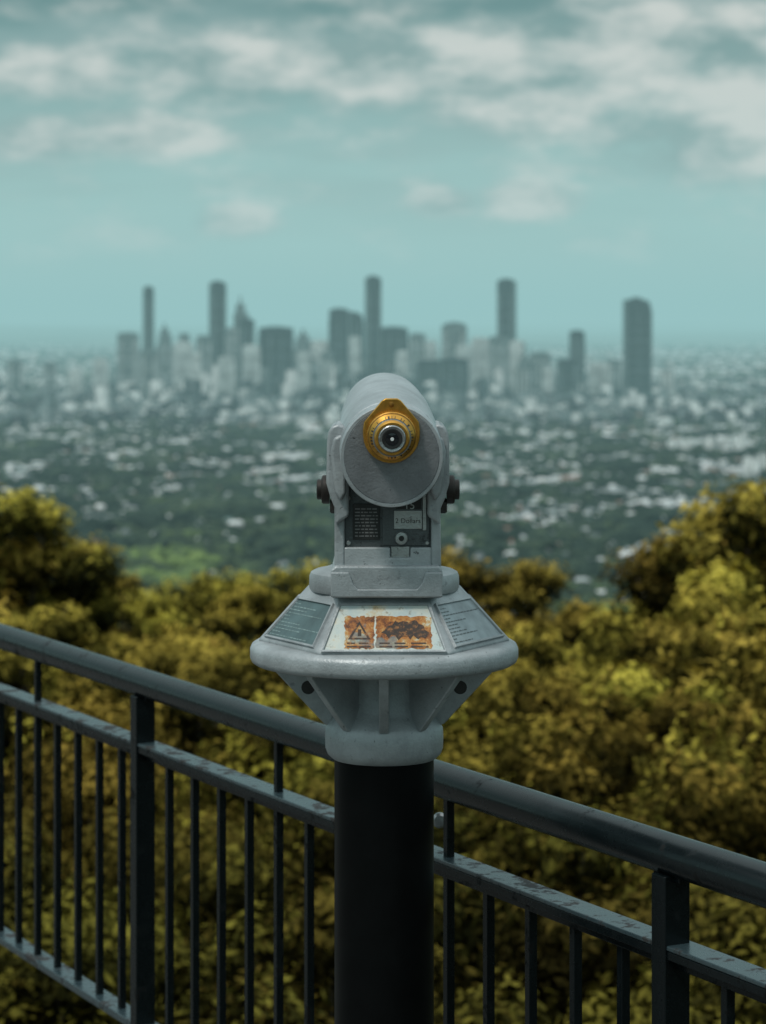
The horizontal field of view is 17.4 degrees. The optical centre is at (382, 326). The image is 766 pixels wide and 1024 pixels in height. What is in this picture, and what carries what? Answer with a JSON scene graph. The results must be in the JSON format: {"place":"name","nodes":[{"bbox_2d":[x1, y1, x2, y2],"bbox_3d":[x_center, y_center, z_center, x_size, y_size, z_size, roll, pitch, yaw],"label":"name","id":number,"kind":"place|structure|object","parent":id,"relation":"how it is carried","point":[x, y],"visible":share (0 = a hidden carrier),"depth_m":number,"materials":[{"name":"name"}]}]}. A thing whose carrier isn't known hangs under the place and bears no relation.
{"place":"outdoors","nodes":[
{"label":"outdoors","id":0,"kind":"place"},
{"bbox_2d":[0,623,765,1023],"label":"metal railing","id":1,"kind":"object","parent":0,"point":[664,943],"visible":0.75,"depth_m":4.06,"materials":[{"name":"metal"}]},
{"bbox_2d":[0,322,765,571],"bbox_3d":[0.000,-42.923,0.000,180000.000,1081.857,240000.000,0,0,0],"label":"ground","id":2,"kind":"structure","parent":0,"point":[104,333],"depth_m":37820.99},
{"bbox_2d":[4,360,23,391],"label":"skyscraper","id":3,"kind":"structure","parent":2,"relation":"on","point":[14,374],"depth_m":7285.52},
{"bbox_2d":[0,580,51,794],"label":"gum tree","id":4,"kind":"object","parent":2,"relation":"on","point":[13,604],"depth_m":26.71,"materials":[{"name":"green plant"}]},
{"bbox_2d":[0,605,67,761],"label":"gum tree","id":5,"kind":"object","parent":2,"relation":"on","point":[4,611],"visible":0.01,"depth_m":25.14,"materials":[{"name":"green plant"}]},
{"bbox_2d":[0,515,75,646],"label":"gum tree","id":6,"kind":"object","parent":2,"relation":"on","point":[29,564],"visible":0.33,"depth_m":27.69,"materials":[{"name":"green plant"}]},
{"bbox_2d":[43,362,56,392],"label":"skyscraper","id":7,"kind":"structure","parent":2,"relation":"on","point":[50,375],"depth_m":6988.37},
{"bbox_2d":[0,485,126,637],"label":"gum tree","id":8,"kind":"object","parent":2,"relation":"on","point":[22,519],"visible":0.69,"depth_m":27.82,"materials":[{"name":"green plant"}]},
{"bbox_2d":[0,601,127,794],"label":"gum tree","id":9,"kind":"object","parent":2,"relation":"on","point":[11,675],"visible":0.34,"depth_m":23.82,"materials":[{"name":"green plant"}]},
{"bbox_2d":[0,532,131,687],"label":"gum tree","id":10,"kind":"object","parent":2,"relation":"on","point":[83,550],"visible":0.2,"depth_m":28.70,"materials":[{"name":"green plant"}]},
{"bbox_2d":[69,366,83,396],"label":"skyscraper","id":11,"kind":"structure","parent":2,"relation":"on","point":[76,381],"depth_m":6690.25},
{"bbox_2d":[36,580,124,696],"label":"gum tree","id":12,"kind":"object","parent":2,"relation":"on","point":[103,612],"visible":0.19,"depth_m":28.73,"materials":[{"name":"green plant"}]},
{"bbox_2d":[93,358,107,389],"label":"skyscraper","id":13,"kind":"structure","parent":2,"relation":"on","point":[100,371],"depth_m":6886.11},
{"bbox_2d":[4,678,206,857],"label":"gum tree","id":14,"kind":"object","parent":2,"relation":"on","point":[89,699],"visible":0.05,"depth_m":18.70,"materials":[{"name":"green plant"}]},
{"bbox_2d":[4,699,230,890],"bbox_3d":[-2.960,12.338,16.936,5.173,19.758,4.365,0,0,-20],"label":"gum tree","id":15,"kind":"object","parent":2,"relation":"on","point":[68,751],"visible":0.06,"depth_m":17.19,"materials":[{"name":"green plant"}]},
{"bbox_2d":[64,568,178,646],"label":"gum tree","id":16,"kind":"object","parent":2,"relation":"on","point":[127,584],"visible":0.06,"depth_m":30.70,"materials":[{"name":"green plant"}]},
{"bbox_2d":[1,641,243,842],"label":"gum tree","id":17,"kind":"object","parent":2,"relation":"on","point":[46,689],"visible":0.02,"depth_m":26.16,"materials":[{"name":"green plant"}]},
{"bbox_2d":[4,789,243,1006],"bbox_3d":[-2.221,10.961,15.005,3.827,16.792,3.517,0,0,4],"label":"gum tree","id":18,"kind":"object","parent":2,"relation":"on","point":[9,825],"visible":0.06,"depth_m":14.43,"materials":[{"name":"green plant"}]},
{"bbox_2d":[49,622,199,758],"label":"gum tree","id":19,"kind":"object","parent":2,"relation":"on","point":[131,647],"visible":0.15,"depth_m":23.76,"materials":[{"name":"green plant"}]},
{"bbox_2d":[115,332,138,391],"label":"skyscraper","id":20,"kind":"structure","parent":2,"relation":"on","point":[127,356],"depth_m":7076.34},
{"bbox_2d":[56,626,211,751],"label":"gum tree","id":21,"kind":"object","parent":2,"relation":"on","point":[110,637],"depth_m":29.45,"materials":[{"name":"green plant"}]},
{"bbox_2d":[143,286,153,349],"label":"skyscraper","id":22,"kind":"structure","parent":2,"relation":"on","point":[148,317],"depth_m":7387.33,"materials":[{"name":"grey glass"}]},
{"bbox_2d":[139,349,158,392],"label":"skyscraper","id":23,"kind":"structure","parent":2,"relation":"on","point":[149,365],"depth_m":6678.17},
{"bbox_2d":[0,822,302,1013],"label":"gum tree","id":24,"kind":"object","parent":2,"relation":"on","point":[235,896],"visible":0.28,"depth_m":12.90,"materials":[{"name":"green plant"}]},
{"bbox_2d":[93,585,220,654],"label":"gum tree","id":25,"kind":"object","parent":2,"relation":"on","point":[151,614],"visible":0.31,"depth_m":29.75,"materials":[{"name":"green plant"}]},
{"bbox_2d":[4,687,315,892],"bbox_3d":[-1.270,10.922,19.058,3.299,16.209,3.338,0,0,22],"label":"gum tree","id":26,"kind":"object","parent":2,"relation":"on","point":[229,737],"visible":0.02,"depth_m":19.47,"materials":[{"name":"green plant"}]},
{"bbox_2d":[24,719,301,918],"bbox_3d":[-1.699,9.974,16.525,3.360,14.733,3.026,0,0,-5],"label":"gum tree","id":27,"kind":"object","parent":2,"relation":"on","point":[88,782],"visible":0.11,"depth_m":16.30,"materials":[{"name":"green plant"}]},
{"bbox_2d":[156,323,172,377],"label":"skyscraper","id":28,"kind":"structure","parent":2,"relation":"on","point":[164,346],"depth_m":7383.85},
{"bbox_2d":[0,873,329,1023],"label":"gum tree","id":29,"kind":"object","parent":2,"relation":"on","point":[110,947],"visible":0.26,"depth_m":11.85,"materials":[{"name":"green plant"}]},
{"bbox_2d":[81,637,280,789],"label":"gum tree","id":30,"kind":"object","parent":2,"relation":"on","point":[157,661],"visible":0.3,"depth_m":21.79,"materials":[{"name":"green plant"}]},
{"bbox_2d":[173,342,192,390],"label":"skyscraper","id":31,"kind":"structure","parent":2,"relation":"on","point":[182,360],"depth_m":6879.96,"materials":[{"name":"concrete"}]},
{"bbox_2d":[65,773,328,994],"bbox_3d":[-1.036,10.341,14.038,3.695,15.639,3.328,0,0,-2],"label":"gum tree","id":32,"kind":"object","parent":2,"relation":"on","point":[178,856],"visible":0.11,"depth_m":13.82,"materials":[{"name":"green plant"}]},
{"bbox_2d":[191,352,204,380],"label":"skyscraper","id":33,"kind":"structure","parent":2,"relation":"on","point":[198,364],"depth_m":6490.11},
{"bbox_2d":[196,335,211,376],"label":"skyscraper","id":34,"kind":"structure","parent":2,"relation":"on","point":[203,343],"depth_m":6886.84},
{"bbox_2d":[150,568,273,730],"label":"gum tree","id":35,"kind":"object","parent":2,"relation":"on","point":[196,604],"visible":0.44,"depth_m":31.96,"materials":[{"name":"green plant"}]},
{"bbox_2d":[209,281,226,376],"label":"skyscraper","id":36,"kind":"structure","parent":2,"relation":"on","point":[217,312],"depth_m":6983.59,"materials":[{"name":"grey glass"}]},
{"bbox_2d":[0,894,440,1023],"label":"gum tree","id":37,"kind":"object","parent":2,"relation":"on","point":[235,954],"visible":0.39,"depth_m":11.36,"materials":[{"name":"green plant"}]},
{"bbox_2d":[218,357,234,396],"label":"skyscraper","id":38,"kind":"structure","parent":2,"relation":"on","point":[226,374],"depth_m":6279.60,"materials":[{"name":"concrete"}]},
{"bbox_2d":[186,582,288,690],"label":"gum tree","id":39,"kind":"object","parent":2,"relation":"on","point":[236,607],"visible":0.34,"depth_m":29.80,"materials":[{"name":"green plant"}]},
{"bbox_2d":[230,296,248,382],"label":"skyscraper","id":40,"kind":"structure","parent":2,"relation":"on","point":[239,314],"depth_m":7133.44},
{"bbox_2d":[156,630,325,789],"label":"gum tree","id":41,"kind":"object","parent":2,"relation":"on","point":[256,669],"visible":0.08,"depth_m":22.83,"materials":[{"name":"green plant"}]},
{"bbox_2d":[239,318,254,378],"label":"skyscraper","id":42,"kind":"structure","parent":2,"relation":"on","point":[246,331],"depth_m":6884.19,"materials":[{"name":"grey glass"}]},
{"bbox_2d":[242,345,259,388],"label":"skyscraper","id":43,"kind":"structure","parent":2,"relation":"on","point":[251,362],"depth_m":6481.45,"materials":[{"name":"concrete"}]},
{"bbox_2d":[198,702,327,892],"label":"gum tree","id":44,"kind":"object","parent":2,"relation":"on","point":[258,742],"visible":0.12,"depth_m":17.69,"materials":[{"name":"green plant"}]},
{"bbox_2d":[258,326,293,397],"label":"skyscraper","id":45,"kind":"structure","parent":2,"relation":"on","point":[276,344],"depth_m":6667.01,"materials":[{"name":"grey glass"}]},
{"bbox_2d":[234,557,330,647],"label":"gum tree","id":46,"kind":"object","parent":2,"relation":"on","point":[300,585],"visible":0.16,"depth_m":32.66,"materials":[{"name":"green plant"}]},
{"bbox_2d":[0,833,567,1023],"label":"gum tree","id":47,"kind":"object","parent":2,"relation":"on","point":[321,953],"visible":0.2,"depth_m":11.32,"materials":[{"name":"green plant"}]},
{"bbox_2d":[294,329,312,370],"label":"skyscraper","id":48,"kind":"structure","parent":2,"relation":"on","point":[303,343],"depth_m":7179.12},
{"bbox_2d":[298,352,309,390],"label":"skyscraper","id":49,"kind":"structure","parent":2,"relation":"on","point":[303,371],"depth_m":6387.76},
{"bbox_2d":[82,737,549,929],"bbox_3d":[-0.492,9.708,16.989,3.390,14.137,3.115,0,0,42],"label":"gum tree","id":50,"kind":"object","parent":2,"relation":"on","point":[315,766],"visible":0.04,"depth_m":17.05,"materials":[{"name":"green plant"}]},
{"bbox_2d":[311,340,328,363],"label":"skyscraper","id":51,"kind":"structure","parent":2,"relation":"on","point":[318,347],"depth_m":6982.20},
{"bbox_2d":[321,354,331,386],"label":"skyscraper","id":52,"kind":"structure","parent":2,"relation":"on","point":[326,369],"depth_m":6487.72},
{"bbox_2d":[329,308,349,364],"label":"skyscraper","id":53,"kind":"structure","parent":2,"relation":"on","point":[339,327],"depth_m":6929.48,"materials":[{"name":"grey glass"}]},
{"bbox_2d":[349,336,360,384],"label":"skyscraper","id":54,"kind":"structure","parent":2,"relation":"on","point":[354,355],"depth_m":6487.85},
{"bbox_2d":[350,312,363,365],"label":"skyscraper","id":55,"kind":"structure","parent":2,"relation":"on","point":[356,324],"depth_m":7135.53,"materials":[{"name":"grey glass"}]},
{"bbox_2d":[365,276,381,373],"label":"skyscraper","id":56,"kind":"structure","parent":2,"relation":"on","point":[373,325],"depth_m":6981.73,"materials":[{"name":"grey glass"}]},
{"bbox_2d":[0,343,765,735],"bbox_3d":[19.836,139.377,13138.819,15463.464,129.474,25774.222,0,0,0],"label":"distant forest","id":57,"kind":"object","parent":2,"relation":"on","point":[172,545],"visible":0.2,"depth_m":3001.17,"materials":[{"name":"green plant"}]},
{"bbox_2d":[0,350,765,477],"bbox_3d":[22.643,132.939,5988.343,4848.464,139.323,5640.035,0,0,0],"label":"city buildings","id":58,"kind":"structure","parent":2,"relation":"on","point":[313,402],"depth_m":5809.81,"materials":[{"name":"pale concrete"},{"name":"glass"}]},
{"bbox_2d":[0,343,765,612],"bbox_3d":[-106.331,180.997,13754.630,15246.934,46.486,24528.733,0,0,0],"label":"suburb houses","id":59,"kind":"structure","parent":2,"relation":"on","point":[670,502],"depth_m":3810.66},
{"bbox_2d":[379,326,407,366],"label":"skyscraper","id":60,"kind":"structure","parent":2,"relation":"on","point":[393,340],"depth_m":6819.94,"materials":[{"name":"grey glass"}]},
{"bbox_2d":[155,759,650,1022],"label":"gum tree","id":61,"kind":"object","parent":2,"relation":"on","point":[325,869],"visible":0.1,"depth_m":14.09,"materials":[{"name":"green plant"}]},
{"bbox_2d":[396,351,410,376],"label":"skyscraper","id":62,"kind":"structure","parent":2,"relation":"on","point":[403,363],"depth_m":6585.67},
{"bbox_2d":[409,333,425,372],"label":"skyscraper","id":63,"kind":"structure","parent":2,"relation":"on","point":[417,345],"depth_m":7281.57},
{"bbox_2d":[241,693,595,848],"bbox_3d":[0.778,10.484,19.071,3.395,15.388,4.024,0,0,39],"label":"gum tree","id":64,"kind":"object","parent":2,"relation":"on","point":[452,723],"visible":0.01,"depth_m":19.15,"materials":[{"name":"green plant"}]},
{"bbox_2d":[417,359,438,392],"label":"skyscraper","id":65,"kind":"structure","parent":2,"relation":"on","point":[427,370],"depth_m":6477.52,"materials":[{"name":"grey glass"}]},
{"bbox_2d":[439,358,468,393],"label":"skyscraper","id":66,"kind":"structure","parent":2,"relation":"on","point":[453,371],"depth_m":6418.54,"materials":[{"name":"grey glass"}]},
{"bbox_2d":[441,322,466,357],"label":"skyscraper","id":67,"kind":"structure","parent":2,"relation":"on","point":[454,334],"depth_m":6871.64,"materials":[{"name":"concrete"}]},
{"bbox_2d":[155,874,762,1023],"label":"gum tree","id":68,"kind":"object","parent":2,"relation":"on","point":[603,959],"visible":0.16,"depth_m":11.21,"materials":[{"name":"green plant"}]},
{"bbox_2d":[456,345,473,390],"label":"skyscraper","id":69,"kind":"structure","parent":2,"relation":"on","point":[465,351],"depth_m":6586.56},
{"bbox_2d":[471,337,488,380],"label":"skyscraper","id":70,"kind":"structure","parent":2,"relation":"on","point":[480,345],"depth_m":7074.80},
{"bbox_2d":[436,605,544,758],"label":"gum tree","id":71,"kind":"object","parent":2,"relation":"on","point":[504,619],"visible":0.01,"depth_m":28.69,"materials":[{"name":"green plant"}]},
{"bbox_2d":[487,336,508,397],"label":"skyscraper","id":72,"kind":"structure","parent":2,"relation":"on","point":[498,356],"depth_m":6676.41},
{"bbox_2d":[441,545,566,625],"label":"gum tree","id":73,"kind":"object","parent":2,"relation":"on","point":[482,581],"visible":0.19,"depth_m":31.05,"materials":[{"name":"green plant"}]},
{"bbox_2d":[497,278,516,382],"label":"skyscraper","id":74,"kind":"structure","parent":2,"relation":"on","point":[506,307],"depth_m":7030.05,"materials":[{"name":"grey glass"}]},
{"bbox_2d":[437,622,579,764],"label":"gum tree","id":75,"kind":"object","parent":2,"relation":"on","point":[536,652],"visible":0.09,"depth_m":23.70,"materials":[{"name":"green plant"}]},
{"bbox_2d":[510,340,525,390],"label":"skyscraper","id":76,"kind":"structure","parent":2,"relation":"on","point":[517,349],"depth_m":6786.44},
{"bbox_2d":[329,712,707,893],"bbox_3d":[0.785,9.443,17.098,3.168,13.530,3.296,0,0,-5],"label":"gum tree","id":77,"kind":"object","parent":2,"relation":"on","point":[485,753],"visible":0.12,"depth_m":17.46,"materials":[{"name":"green plant"}]},
{"bbox_2d":[515,354,533,391],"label":"skyscraper","id":78,"kind":"structure","parent":2,"relation":"on","point":[524,375],"depth_m":6485.49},
{"bbox_2d":[446,657,617,772],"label":"gum tree","id":79,"kind":"object","parent":2,"relation":"on","point":[499,701],"visible":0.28,"depth_m":19.76,"materials":[{"name":"green plant"}]},
{"bbox_2d":[474,558,601,655],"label":"gum tree","id":80,"kind":"object","parent":2,"relation":"on","point":[520,607],"visible":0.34,"depth_m":30.54,"materials":[{"name":"green plant"}]},
{"bbox_2d":[529,352,550,386],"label":"skyscraper","id":81,"kind":"structure","parent":2,"relation":"on","point":[541,361],"depth_m":6974.90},
{"bbox_2d":[321,797,765,1023],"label":"gum tree","id":82,"kind":"object","parent":2,"relation":"on","point":[592,865],"visible":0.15,"depth_m":12.69,"materials":[{"name":"green plant"}]},
{"bbox_2d":[542,368,554,394],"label":"skyscraper","id":83,"kind":"structure","parent":2,"relation":"on","point":[548,380],"depth_m":6288.54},
{"bbox_2d":[503,599,631,670],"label":"gum tree","id":84,"kind":"object","parent":2,"relation":"on","point":[570,625],"visible":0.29,"depth_m":26.88,"materials":[{"name":"green plant"}]},
{"bbox_2d":[557,359,578,395],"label":"skyscraper","id":85,"kind":"structure","parent":2,"relation":"on","point":[567,376],"depth_m":6475.49,"materials":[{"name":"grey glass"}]},
{"bbox_2d":[569,330,584,383],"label":"skyscraper","id":86,"kind":"structure","parent":2,"relation":"on","point":[577,344],"depth_m":6889.19,"materials":[{"name":"grey glass"}]},
{"bbox_2d":[496,676,683,837],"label":"gum tree","id":87,"kind":"object","parent":2,"relation":"on","point":[557,710],"visible":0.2,"depth_m":17.83,"materials":[{"name":"green plant"}]},
{"bbox_2d":[543,642,641,697],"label":"gum tree","id":88,"kind":"object","parent":2,"relation":"on","point":[590,676],"visible":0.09,"depth_m":24.75,"materials":[{"name":"green plant"}]},
{"bbox_2d":[588,362,609,395],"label":"skyscraper","id":89,"kind":"structure","parent":2,"relation":"on","point":[598,373],"depth_m":6777.18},
{"bbox_2d":[434,845,765,1023],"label":"gum tree","id":90,"kind":"object","parent":2,"relation":"on","point":[710,900],"visible":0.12,"depth_m":11.52,"materials":[{"name":"green plant"}]},
{"bbox_2d":[434,963,765,1023],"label":"gum tree","id":91,"kind":"object","parent":2,"relation":"on","point":[599,1012],"visible":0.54,"depth_m":10.39,"materials":[{"name":"green plant"}]},
{"bbox_2d":[463,742,765,936],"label":"gum tree","id":92,"kind":"object","parent":2,"relation":"on","point":[751,829],"visible":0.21,"depth_m":14.74,"materials":[{"name":"green plant"}]},
{"bbox_2d":[607,360,621,388],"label":"skyscraper","id":93,"kind":"structure","parent":2,"relation":"on","point":[615,366],"depth_m":7088.42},
{"bbox_2d":[478,798,764,1023],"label":"gum tree","id":94,"kind":"object","parent":2,"relation":"on","point":[640,887],"visible":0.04,"depth_m":13.19,"materials":[{"name":"green plant"}]},
{"bbox_2d":[619,297,652,397],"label":"skyscraper","id":95,"kind":"structure","parent":2,"relation":"on","point":[637,343],"depth_m":6670.86,"materials":[{"name":"grey glass"}]},
{"bbox_2d":[508,688,765,937],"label":"gum tree","id":96,"kind":"object","parent":2,"relation":"on","point":[672,715],"visible":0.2,"depth_m":16.72,"materials":[{"name":"green plant"}]},
{"bbox_2d":[537,902,765,1023],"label":"gum tree","id":97,"kind":"object","parent":2,"relation":"on","point":[715,997],"visible":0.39,"depth_m":10.66,"materials":[{"name":"green plant"}]},
{"bbox_2d":[561,630,765,929],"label":"gum tree","id":98,"kind":"object","parent":2,"relation":"on","point":[759,686],"visible":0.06,"depth_m":19.53,"materials":[{"name":"green plant"}]},
{"bbox_2d":[661,370,675,395],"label":"skyscraper","id":99,"kind":"structure","parent":2,"relation":"on","point":[668,379],"depth_m":6884.63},
{"bbox_2d":[572,662,765,836],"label":"gum tree","id":100,"kind":"object","parent":2,"relation":"on","point":[627,687],"visible":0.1,"depth_m":18.74,"materials":[{"name":"green plant"}]},
{"bbox_2d":[576,583,763,685],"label":"gum tree","id":101,"kind":"object","parent":2,"relation":"on","point":[630,617],"visible":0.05,"depth_m":24.62,"materials":[{"name":"green plant"}]},
{"bbox_2d":[596,528,765,667],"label":"gum tree","id":102,"kind":"object","parent":2,"relation":"on","point":[633,586],"visible":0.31,"depth_m":24.59,"materials":[{"name":"green plant"}]},
{"bbox_2d":[601,713,765,958],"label":"gum tree","id":103,"kind":"object","parent":2,"relation":"on","point":[739,761],"visible":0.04,"depth_m":15.99,"materials":[{"name":"green plant"}]},
{"bbox_2d":[609,472,765,683],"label":"gum tree","id":104,"kind":"object","parent":2,"relation":"on","point":[742,532],"visible":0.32,"depth_m":24.34,"materials":[{"name":"green plant"}]},
{"bbox_2d":[620,607,765,772],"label":"gum tree","id":105,"kind":"object","parent":2,"relation":"on","point":[652,636],"visible":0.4,"depth_m":21.43,"materials":[{"name":"green plant"}]},
{"bbox_2d":[635,494,765,612],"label":"gum tree","id":106,"kind":"object","parent":2,"relation":"on","point":[683,526],"visible":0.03,"depth_m":25.70,"materials":[{"name":"green plant"}]},
{"bbox_2d":[642,553,765,844],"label":"gum tree","id":107,"kind":"object","parent":2,"relation":"on","point":[740,588],"visible":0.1,"depth_m":22.67,"materials":[{"name":"green plant"}]},
{"bbox_2d":[665,582,765,732],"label":"gum tree","id":108,"kind":"object","parent":2,"relation":"on","point":[757,618],"visible":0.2,"depth_m":22.02,"materials":[{"name":"green plant"}]},
{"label":"lookout deck","id":109,"kind":"structure","parent":2,"relation":"on","visible":0},
{"bbox_2d":[250,373,517,1023],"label":"coin operated telescope","id":110,"kind":"object","parent":109,"relation":"on","point":[383,646],"visible":1,"depth_m":3.23,"materials":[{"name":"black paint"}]},
{"bbox_2d":[0,0,765,325],"label":"sky","id":111,"kind":"structure","parent":0,"point":[591,156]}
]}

